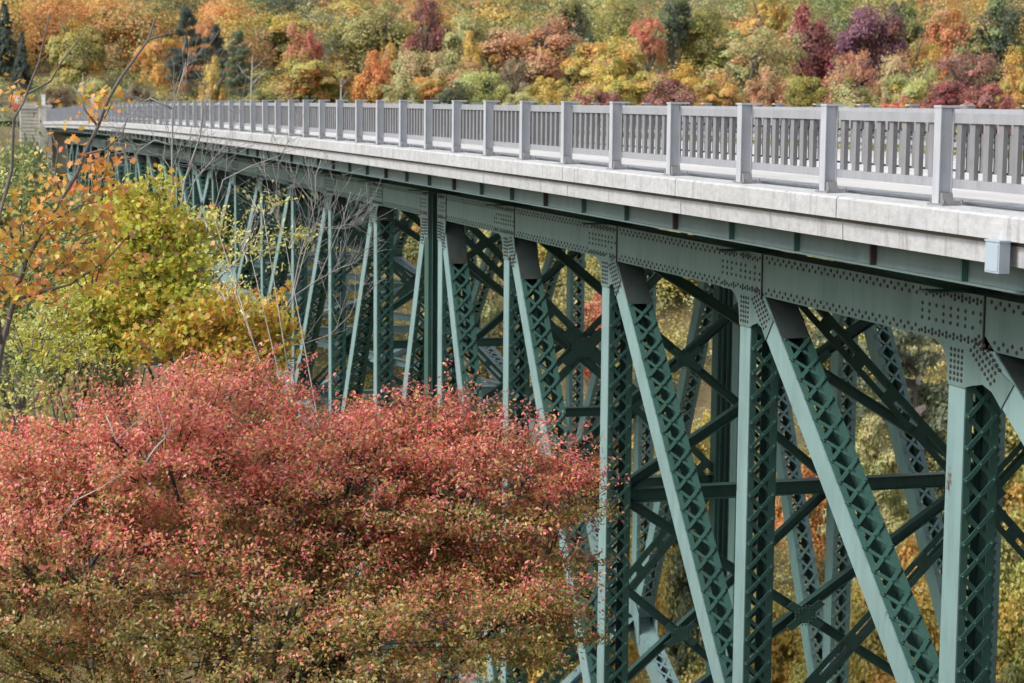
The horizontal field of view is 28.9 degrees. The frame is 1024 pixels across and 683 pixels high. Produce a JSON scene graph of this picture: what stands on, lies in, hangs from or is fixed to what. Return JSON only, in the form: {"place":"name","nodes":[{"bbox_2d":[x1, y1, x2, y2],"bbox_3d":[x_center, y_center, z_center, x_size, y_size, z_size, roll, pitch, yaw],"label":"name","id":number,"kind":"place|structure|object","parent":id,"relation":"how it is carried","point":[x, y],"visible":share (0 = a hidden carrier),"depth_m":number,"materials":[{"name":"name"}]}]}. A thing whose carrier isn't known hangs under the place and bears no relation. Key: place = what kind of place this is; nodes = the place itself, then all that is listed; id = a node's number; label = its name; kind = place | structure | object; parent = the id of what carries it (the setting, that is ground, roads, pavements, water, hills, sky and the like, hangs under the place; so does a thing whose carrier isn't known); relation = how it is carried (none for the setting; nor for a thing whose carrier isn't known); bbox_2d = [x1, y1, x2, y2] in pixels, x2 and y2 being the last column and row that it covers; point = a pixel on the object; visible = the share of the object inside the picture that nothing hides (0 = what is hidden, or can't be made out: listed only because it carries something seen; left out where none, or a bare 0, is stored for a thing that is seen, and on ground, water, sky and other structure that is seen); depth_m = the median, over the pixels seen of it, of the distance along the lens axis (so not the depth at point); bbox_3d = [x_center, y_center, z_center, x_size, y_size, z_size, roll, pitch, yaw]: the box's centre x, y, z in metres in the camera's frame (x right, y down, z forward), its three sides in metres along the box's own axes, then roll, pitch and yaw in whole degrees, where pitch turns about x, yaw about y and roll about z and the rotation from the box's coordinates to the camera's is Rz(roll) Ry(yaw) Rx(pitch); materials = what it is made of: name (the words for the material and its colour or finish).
{"place":"outdoors","nodes":[
{"label":"outdoors","id":0,"kind":"place"},
{"bbox_2d":[0,0,1023,682],"bbox_3d":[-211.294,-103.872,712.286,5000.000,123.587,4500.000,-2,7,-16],"label":"ground","id":1,"kind":"structure","parent":0,"point":[704,402],"depth_m":147.70,"materials":[{"name":"brown soil"}]},
{"bbox_2d":[0,0,21,79],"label":"spruce tree","id":2,"kind":"object","parent":1,"relation":"on","point":[6,41],"visible":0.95,"depth_m":249.91,"materials":[{"name":"green plant"}]},
{"bbox_2d":[10,30,32,90],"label":"spruce tree","id":3,"kind":"object","parent":1,"relation":"on","point":[22,69],"visible":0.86,"depth_m":236.00,"materials":[{"name":"green plant"}]},
{"bbox_2d":[0,106,66,565],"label":"broadleaf tree","id":4,"kind":"object","parent":1,"relation":"on","point":[22,405],"visible":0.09,"depth_m":124.52,"materials":[{"name":"green plant"}]},
{"bbox_2d":[13,6,79,59],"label":"broadleaf tree","id":5,"kind":"object","parent":1,"relation":"on","point":[36,49],"visible":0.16,"depth_m":270.25,"materials":[{"name":"orange plant"}]},
{"bbox_2d":[32,82,81,108],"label":"bush","id":6,"kind":"object","parent":1,"relation":"on","point":[63,97],"visible":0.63,"depth_m":213.53,"materials":[{"name":"brown plant"}]},
{"bbox_2d":[0,272,134,682],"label":"birch sapling","id":7,"kind":"object","parent":1,"relation":"on","point":[53,337],"visible":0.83,"depth_m":24.06,"materials":[{"name":"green plant"}]},
{"bbox_2d":[45,18,117,92],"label":"broadleaf tree","id":8,"kind":"object","parent":1,"relation":"on","point":[88,53],"visible":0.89,"depth_m":244.16,"materials":[{"name":"green plant"}]},
{"bbox_2d":[15,194,150,667],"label":"broadleaf tree","id":9,"kind":"object","parent":1,"relation":"on","point":[65,380],"visible":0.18,"depth_m":117.39,"materials":[{"name":"green plant"}]},
{"bbox_2d":[0,14,173,371],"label":"maple tree","id":10,"kind":"object","parent":1,"relation":"on","point":[12,294],"visible":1,"depth_m":19.99,"materials":[{"name":"orange plant"}]},
{"bbox_2d":[18,103,164,177],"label":"bridge abutment","id":11,"kind":"object","parent":1,"relation":"on","point":[29,121],"visible":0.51,"depth_m":182.63,"materials":[{"name":"concrete"}]},
{"bbox_2d":[74,78,113,104],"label":"bush","id":12,"kind":"object","parent":1,"relation":"on","point":[98,87],"visible":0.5,"depth_m":215.49,"materials":[{"name":"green plant"}]},
{"bbox_2d":[0,144,222,682],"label":"leafy bush","id":13,"kind":"object","parent":1,"relation":"on","point":[15,363],"visible":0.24,"depth_m":31.17,"materials":[{"name":"green plant"}]},
{"bbox_2d":[77,0,162,73],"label":"broadleaf tree","id":14,"kind":"object","parent":1,"relation":"on","point":[110,26],"visible":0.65,"depth_m":260.80,"materials":[{"name":"orange plant"}]},
{"bbox_2d":[7,163,254,679],"bbox_3d":[-4.177,4.310,27.495,5.360,13.485,2.719,-2,7,-16],"label":"maple tree","id":15,"kind":"object","parent":1,"relation":"on","point":[145,217],"visible":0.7,"depth_m":26.33,"materials":[{"name":"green plant"}]},
{"bbox_2d":[113,81,159,104],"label":"bush","id":16,"kind":"object","parent":1,"relation":"on","point":[137,92],"visible":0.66,"depth_m":212.55,"materials":[{"name":"brown plant"}]},
{"bbox_2d":[128,24,191,94],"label":"broadleaf tree","id":17,"kind":"object","parent":1,"relation":"on","point":[158,66],"visible":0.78,"depth_m":239.65,"materials":[{"name":"orange plant"}]},
{"bbox_2d":[35,27,324,682],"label":"bare sapling","id":18,"kind":"object","parent":1,"relation":"on","point":[190,164],"visible":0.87,"depth_m":28.59,"materials":[{"name":"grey plant"}]},
{"bbox_2d":[165,6,207,100],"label":"pine tree","id":19,"kind":"object","parent":1,"relation":"on","point":[185,14],"visible":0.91,"depth_m":229.92,"materials":[{"name":"green plant"}]},
{"bbox_2d":[180,15,226,90],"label":"broadleaf tree","id":20,"kind":"object","parent":1,"relation":"on","point":[205,29],"visible":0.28,"depth_m":246.25,"materials":[{"name":"orange plant"}]},
{"bbox_2d":[198,56,229,102],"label":"broadleaf tree","id":21,"kind":"object","parent":1,"relation":"on","point":[219,92],"visible":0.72,"depth_m":216.03,"materials":[{"name":"yellow plant"}]},
{"bbox_2d":[195,23,232,87],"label":"pine tree","id":22,"kind":"object","parent":1,"relation":"on","point":[218,46],"visible":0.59,"depth_m":228.99,"materials":[{"name":"green plant"}]},
{"bbox_2d":[107,278,331,669],"bbox_3d":[-2.829,4.833,26.476,4.893,11.481,2.084,-2,7,-16],"label":"maple tree","id":23,"kind":"object","parent":1,"relation":"on","point":[194,328],"visible":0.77,"depth_m":25.29,"materials":[{"name":"yellow plant"}]},
{"bbox_2d":[219,29,259,101],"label":"pine tree","id":24,"kind":"object","parent":1,"relation":"on","point":[244,49],"visible":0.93,"depth_m":225.94,"materials":[{"name":"green plant"}]},
{"bbox_2d":[226,4,313,74],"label":"broadleaf tree","id":25,"kind":"object","parent":1,"relation":"on","point":[279,26],"visible":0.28,"depth_m":268.91,"materials":[{"name":"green plant"}]},
{"bbox_2d":[187,179,368,676],"bbox_3d":[-2.040,4.127,25.602,4.196,12.405,1.702,-2,7,-16],"label":"leafy sapling","id":26,"kind":"object","parent":1,"relation":"on","point":[255,247],"visible":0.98,"depth_m":24.53,"materials":[{"name":"plant"}]},
{"bbox_2d":[281,21,328,82],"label":"broadleaf tree","id":27,"kind":"object","parent":1,"relation":"on","point":[315,48],"visible":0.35,"depth_m":239.08,"materials":[{"name":"red plant"}]},
{"bbox_2d":[222,149,393,682],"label":"bare sapling","id":28,"kind":"object","parent":1,"relation":"on","point":[313,227],"visible":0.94,"depth_m":27.00,"materials":[{"name":"grey plant"}]},
{"bbox_2d":[263,44,358,102],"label":"broadleaf tree","id":29,"kind":"object","parent":1,"relation":"on","point":[322,83],"visible":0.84,"depth_m":223.81,"materials":[{"name":"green plant"}]},
{"bbox_2d":[0,339,629,682],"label":"ornamental tree","id":30,"kind":"object","parent":1,"relation":"on","point":[498,589],"visible":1,"depth_m":21.54,"materials":[{"name":"red plant"}]},
{"bbox_2d":[320,9,374,74],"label":"broadleaf tree","id":31,"kind":"object","parent":1,"relation":"on","point":[333,27],"visible":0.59,"depth_m":260.61,"materials":[{"name":"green plant"}]},
{"bbox_2d":[345,49,395,102],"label":"broadleaf tree","id":32,"kind":"object","parent":1,"relation":"on","point":[365,86],"visible":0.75,"depth_m":220.27,"materials":[{"name":"orange plant"}]},
{"bbox_2d":[328,0,419,72],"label":"broadleaf tree","id":33,"kind":"object","parent":1,"relation":"on","point":[378,14],"visible":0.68,"depth_m":260.54,"materials":[{"name":"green plant"}]},
{"bbox_2d":[378,40,398,83],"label":"broadleaf tree","id":34,"kind":"object","parent":1,"relation":"on","point":[389,54],"visible":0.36,"depth_m":232.42,"materials":[{"name":"orange plant"}]},
{"bbox_2d":[378,73,423,103],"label":"bush","id":35,"kind":"object","parent":1,"relation":"on","point":[395,93],"visible":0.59,"depth_m":211.46,"materials":[{"name":"green plant"}]},
{"bbox_2d":[390,42,454,102],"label":"broadleaf tree","id":36,"kind":"object","parent":1,"relation":"on","point":[427,66],"visible":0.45,"depth_m":228.22,"materials":[{"name":"beige plant"}]},
{"bbox_2d":[396,0,455,68],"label":"broadleaf tree","id":37,"kind":"object","parent":1,"relation":"on","point":[422,43],"visible":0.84,"depth_m":257.46,"materials":[{"name":"red plant"}]},
{"bbox_2d":[409,74,454,103],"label":"bush","id":38,"kind":"object","parent":1,"relation":"on","point":[431,88],"visible":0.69,"depth_m":213.19,"materials":[{"name":"orange plant"}]},
{"bbox_2d":[432,79,471,103],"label":"bush","id":39,"kind":"object","parent":1,"relation":"on","point":[444,98],"visible":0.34,"depth_m":208.56,"materials":[{"name":"green plant"}]},
{"bbox_2d":[405,255,503,379],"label":"broadleaf tree","id":40,"kind":"object","parent":1,"relation":"on","point":[491,310],"visible":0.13,"depth_m":148.94,"materials":[{"name":"beige plant"}]},
{"bbox_2d":[454,29,486,76],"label":"broadleaf tree","id":41,"kind":"object","parent":1,"relation":"on","point":[473,50],"visible":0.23,"depth_m":235.68,"materials":[{"name":"yellow plant"}]},
{"bbox_2d":[446,53,498,96],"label":"broadleaf tree","id":42,"kind":"object","parent":1,"relation":"on","point":[471,65],"visible":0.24,"depth_m":225.77,"materials":[{"name":"orange plant"}]},
{"bbox_2d":[438,5,513,87],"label":"broadleaf tree","id":43,"kind":"object","parent":1,"relation":"on","point":[453,37],"visible":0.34,"depth_m":248.41,"materials":[{"name":"green plant"}]},
{"bbox_2d":[453,65,510,104],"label":"broadleaf tree","id":44,"kind":"object","parent":1,"relation":"on","point":[482,85],"visible":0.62,"depth_m":210.23,"materials":[{"name":"green plant"}]},
{"bbox_2d":[0,70,1018,682],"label":"undergrowth","id":45,"kind":"object","parent":1,"relation":"on","point":[326,318],"visible":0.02,"depth_m":232.56,"materials":[{"name":"green plant"}]},
{"bbox_2d":[0,0,1023,99],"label":"woods","id":46,"kind":"object","parent":1,"relation":"on","point":[492,12],"visible":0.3,"depth_m":272.96,"materials":[{"name":"orange plant"}]},
{"bbox_2d":[0,99,1023,682],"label":"slope thicket","id":47,"kind":"object","parent":1,"relation":"on","point":[592,267],"depth_m":145.07,"materials":[{"name":"green plant"}]},
{"bbox_2d":[0,44,1023,127],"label":"thicket","id":48,"kind":"object","parent":1,"relation":"on","point":[167,96],"visible":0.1,"depth_m":240.39,"materials":[{"name":"green plant"}]},
{"bbox_2d":[495,56,533,104],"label":"broadleaf tree","id":49,"kind":"object","parent":1,"relation":"on","point":[518,75],"visible":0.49,"depth_m":221.59,"materials":[{"name":"brown plant"}]},
{"bbox_2d":[501,90,547,104],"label":"bush","id":50,"kind":"object","parent":1,"relation":"on","point":[515,98],"visible":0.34,"depth_m":207.67,"materials":[{"name":"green plant"}]},
{"bbox_2d":[479,5,584,97],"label":"broadleaf tree","id":51,"kind":"object","parent":1,"relation":"on","point":[529,47],"visible":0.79,"depth_m":246.97,"materials":[{"name":"orange plant"}]},
{"bbox_2d":[43,121,1023,682],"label":"steel truss bridge","id":52,"kind":"structure","parent":1,"relation":"on","point":[901,257],"depth_m":37.34,"materials":[{"name":"metal"}]},
{"bbox_2d":[46,100,1023,205],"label":"bridge railing","id":53,"kind":"object","parent":52,"relation":"on","point":[524,127],"visible":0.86,"depth_m":29.77,"materials":[{"name":"metal"}]},
{"bbox_2d":[169,103,1023,159],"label":"bridge railing","id":54,"kind":"object","parent":52,"relation":"on","point":[916,108],"visible":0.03,"depth_m":47.34,"materials":[{"name":"metal"}]},
{"bbox_2d":[984,239,1010,273],"bbox_3d":[4.930,-0.866,20.222,0.134,0.335,0.300,-2,7,-16],"label":"junction box","id":55,"kind":"object","parent":52,"relation":"attached to","point":[997,256],"visible":1,"depth_m":20.11,"materials":[{"name":"grey metal"}]},
{"bbox_2d":[522,75,570,104],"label":"bush","id":56,"kind":"object","parent":1,"relation":"on","point":[551,95],"visible":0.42,"depth_m":211.31,"materials":[{"name":"yellow plant"}]},
{"bbox_2d":[482,481,610,682],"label":"broadleaf tree","id":57,"kind":"object","parent":1,"relation":"on","point":[535,674],"visible":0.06,"depth_m":96.12,"materials":[{"name":"yellow plant"}]},
{"bbox_2d":[540,0,602,90],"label":"broadleaf tree","id":58,"kind":"object","parent":1,"relation":"on","point":[571,15],"visible":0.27,"depth_m":266.08,"materials":[{"name":"green plant"}]},
{"bbox_2d":[573,291,619,398],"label":"broadleaf tree","id":59,"kind":"object","parent":1,"relation":"on","point":[595,308],"visible":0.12,"depth_m":138.05,"materials":[{"name":"red plant"}]},
{"bbox_2d":[574,82,624,104],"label":"bush","id":60,"kind":"object","parent":1,"relation":"on","point":[601,97],"visible":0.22,"depth_m":208.57,"materials":[{"name":"red plant"}]},
{"bbox_2d":[560,35,646,100],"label":"broadleaf tree","id":61,"kind":"object","parent":1,"relation":"on","point":[577,65],"visible":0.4,"depth_m":238.51,"materials":[{"name":"yellow plant"}]},
{"bbox_2d":[578,54,649,105],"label":"broadleaf tree","id":62,"kind":"object","parent":1,"relation":"on","point":[613,79],"visible":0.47,"depth_m":224.47,"materials":[{"name":"yellow plant"}]},
{"bbox_2d":[590,0,645,47],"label":"broadleaf tree","id":63,"kind":"object","parent":1,"relation":"on","point":[626,9],"visible":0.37,"depth_m":276.73,"materials":[{"name":"green plant"}]},
{"bbox_2d":[597,505,682,682],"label":"broadleaf tree","id":64,"kind":"object","parent":1,"relation":"on","point":[633,655],"visible":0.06,"depth_m":100.60,"materials":[{"name":"yellow plant"}]},
{"bbox_2d":[628,6,670,78],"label":"broadleaf tree","id":65,"kind":"object","parent":1,"relation":"on","point":[645,40],"visible":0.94,"depth_m":246.01,"materials":[{"name":"red plant"}]},
{"bbox_2d":[629,69,703,105],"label":"bush","id":66,"kind":"object","parent":1,"relation":"on","point":[673,92],"visible":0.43,"depth_m":209.50,"materials":[{"name":"red plant"}]},
{"bbox_2d":[630,56,703,105],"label":"broadleaf tree","id":67,"kind":"object","parent":1,"relation":"on","point":[690,82],"visible":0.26,"depth_m":226.67,"materials":[{"name":"yellow plant"}]},
{"bbox_2d":[653,0,698,72],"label":"conifer tree","id":68,"kind":"object","parent":1,"relation":"on","point":[674,16],"visible":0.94,"depth_m":257.15,"materials":[{"name":"green plant"}]},
{"bbox_2d":[659,501,706,682],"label":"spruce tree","id":69,"kind":"object","parent":1,"relation":"on","point":[680,654],"visible":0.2,"depth_m":107.75,"materials":[{"name":"green plant"}]},
{"bbox_2d":[670,409,710,550],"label":"broadleaf tree","id":70,"kind":"object","parent":1,"relation":"on","point":[701,447],"visible":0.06,"depth_m":126.40,"materials":[{"name":"orange plant"}]},
{"bbox_2d":[639,626,752,682],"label":"broadleaf tree","id":71,"kind":"object","parent":1,"relation":"on","point":[697,672],"visible":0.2,"depth_m":90.59,"materials":[{"name":"yellow plant"}]},
{"bbox_2d":[668,1,733,96],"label":"broadleaf tree","id":72,"kind":"object","parent":1,"relation":"on","point":[702,50],"visible":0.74,"depth_m":259.79,"materials":[{"name":"green plant"}]},
{"bbox_2d":[692,67,748,105],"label":"broadleaf tree","id":73,"kind":"object","parent":1,"relation":"on","point":[723,92],"visible":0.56,"depth_m":212.76,"materials":[{"name":"yellow plant"}]},
{"bbox_2d":[696,8,808,102],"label":"broadleaf tree","id":74,"kind":"object","parent":1,"relation":"on","point":[750,69],"visible":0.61,"depth_m":232.16,"materials":[{"name":"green plant"}]},
{"bbox_2d":[731,0,793,89],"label":"broadleaf tree","id":75,"kind":"object","parent":1,"relation":"on","point":[774,21],"visible":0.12,"depth_m":269.81,"materials":[{"name":"yellow plant"}]},
{"bbox_2d":[744,62,790,129],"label":"bush","id":76,"kind":"object","parent":1,"relation":"on","point":[763,91],"visible":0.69,"depth_m":212.69,"materials":[{"name":"orange plant"}]},
{"bbox_2d":[750,570,837,682],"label":"broadleaf tree","id":77,"kind":"object","parent":1,"relation":"on","point":[785,647],"visible":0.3,"depth_m":94.53,"materials":[{"name":"yellow plant"}]},
{"bbox_2d":[776,71,829,106],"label":"broadleaf tree","id":78,"kind":"object","parent":1,"relation":"on","point":[800,93],"visible":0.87,"depth_m":222.85,"materials":[{"name":"green plant"}]},
{"bbox_2d":[774,454,839,585],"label":"broadleaf tree","id":79,"kind":"object","parent":1,"relation":"on","point":[816,519],"visible":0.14,"depth_m":119.38,"materials":[{"name":"orange plant"}]},
{"bbox_2d":[786,0,837,100],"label":"broadleaf tree","id":80,"kind":"object","parent":1,"relation":"on","point":[818,61],"visible":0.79,"depth_m":237.54,"materials":[{"name":"red plant"}]},
{"bbox_2d":[783,626,851,682],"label":"broadleaf tree","id":81,"kind":"object","parent":1,"relation":"on","point":[799,674],"visible":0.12,"depth_m":87.27,"materials":[{"name":"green plant"}]},
{"bbox_2d":[820,47,884,107],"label":"broadleaf tree","id":82,"kind":"object","parent":1,"relation":"on","point":[848,73],"visible":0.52,"depth_m":220.58,"materials":[{"name":"orange plant"}]},
{"bbox_2d":[825,77,881,132],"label":"bush","id":83,"kind":"object","parent":1,"relation":"on","point":[863,97],"visible":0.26,"depth_m":211.18,"materials":[{"name":"green plant"}]},
{"bbox_2d":[828,0,909,99],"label":"broadleaf tree","id":84,"kind":"object","parent":1,"relation":"on","point":[864,31],"visible":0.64,"depth_m":234.55,"materials":[{"name":"purple plant"}]},
{"bbox_2d":[816,412,934,631],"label":"tree","id":85,"kind":"object","parent":1,"relation":"on","point":[869,443],"visible":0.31,"depth_m":103.84,"materials":[{"name":"green plant"}]},
{"bbox_2d":[834,531,941,682],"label":"broadleaf tree","id":86,"kind":"object","parent":1,"relation":"on","point":[862,670],"visible":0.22,"depth_m":85.03,"materials":[{"name":"yellow plant"}]},
{"bbox_2d":[869,47,926,107],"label":"broadleaf tree","id":87,"kind":"object","parent":1,"relation":"on","point":[893,66],"visible":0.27,"depth_m":230.12,"materials":[{"name":"beige plant"}]},
{"bbox_2d":[889,0,926,56],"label":"broadleaf tree","id":88,"kind":"object","parent":1,"relation":"on","point":[913,27],"visible":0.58,"depth_m":256.01,"materials":[{"name":"green plant"}]},
{"bbox_2d":[843,328,974,470],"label":"broadleaf tree","id":89,"kind":"object","parent":1,"relation":"on","point":[912,362],"visible":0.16,"depth_m":127.67,"materials":[{"name":"green plant"}]},
{"bbox_2d":[884,55,943,125],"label":"broadleaf tree","id":90,"kind":"object","parent":1,"relation":"on","point":[915,89],"visible":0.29,"depth_m":221.50,"materials":[{"name":"green plant"}]},
{"bbox_2d":[902,27,945,88],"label":"broadleaf tree","id":91,"kind":"object","parent":1,"relation":"on","point":[913,60],"visible":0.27,"depth_m":245.91,"materials":[{"name":"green plant"}]},
{"bbox_2d":[914,0,973,80],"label":"broadleaf tree","id":92,"kind":"object","parent":1,"relation":"on","point":[954,33],"visible":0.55,"depth_m":252.69,"materials":[{"name":"orange plant"}]},
{"bbox_2d":[921,74,969,126],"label":"bush","id":93,"kind":"object","parent":1,"relation":"on","point":[943,93],"visible":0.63,"depth_m":212.13,"materials":[{"name":"red plant"}]},
{"bbox_2d":[928,36,1005,107],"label":"broadleaf tree","id":94,"kind":"object","parent":1,"relation":"on","point":[964,73],"visible":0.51,"depth_m":226.97,"materials":[{"name":"red plant"}]},
{"bbox_2d":[948,0,1023,104],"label":"broadleaf tree","id":95,"kind":"object","parent":1,"relation":"on","point":[1000,36],"visible":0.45,"depth_m":247.55,"materials":[{"name":"green plant"}]},
{"bbox_2d":[957,82,1022,134],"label":"bush","id":96,"kind":"object","parent":1,"relation":"on","point":[984,99],"visible":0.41,"depth_m":207.95,"materials":[{"name":"red plant"}]},
{"bbox_2d":[966,537,1023,682],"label":"broadleaf tree","id":97,"kind":"object","parent":1,"relation":"on","point":[1010,655],"visible":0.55,"depth_m":83.34,"materials":[{"name":"yellow plant"}]},
{"bbox_2d":[968,416,1023,593],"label":"broadleaf tree","id":98,"kind":"object","parent":1,"relation":"on","point":[1014,484],"visible":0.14,"depth_m":109.97,"materials":[{"name":"yellow plant"}]},
{"bbox_2d":[995,43,1023,109],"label":"broadleaf tree","id":99,"kind":"object","parent":1,"relation":"on","point":[1015,75],"visible":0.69,"depth_m":222.68,"materials":[{"name":"yellow plant"}]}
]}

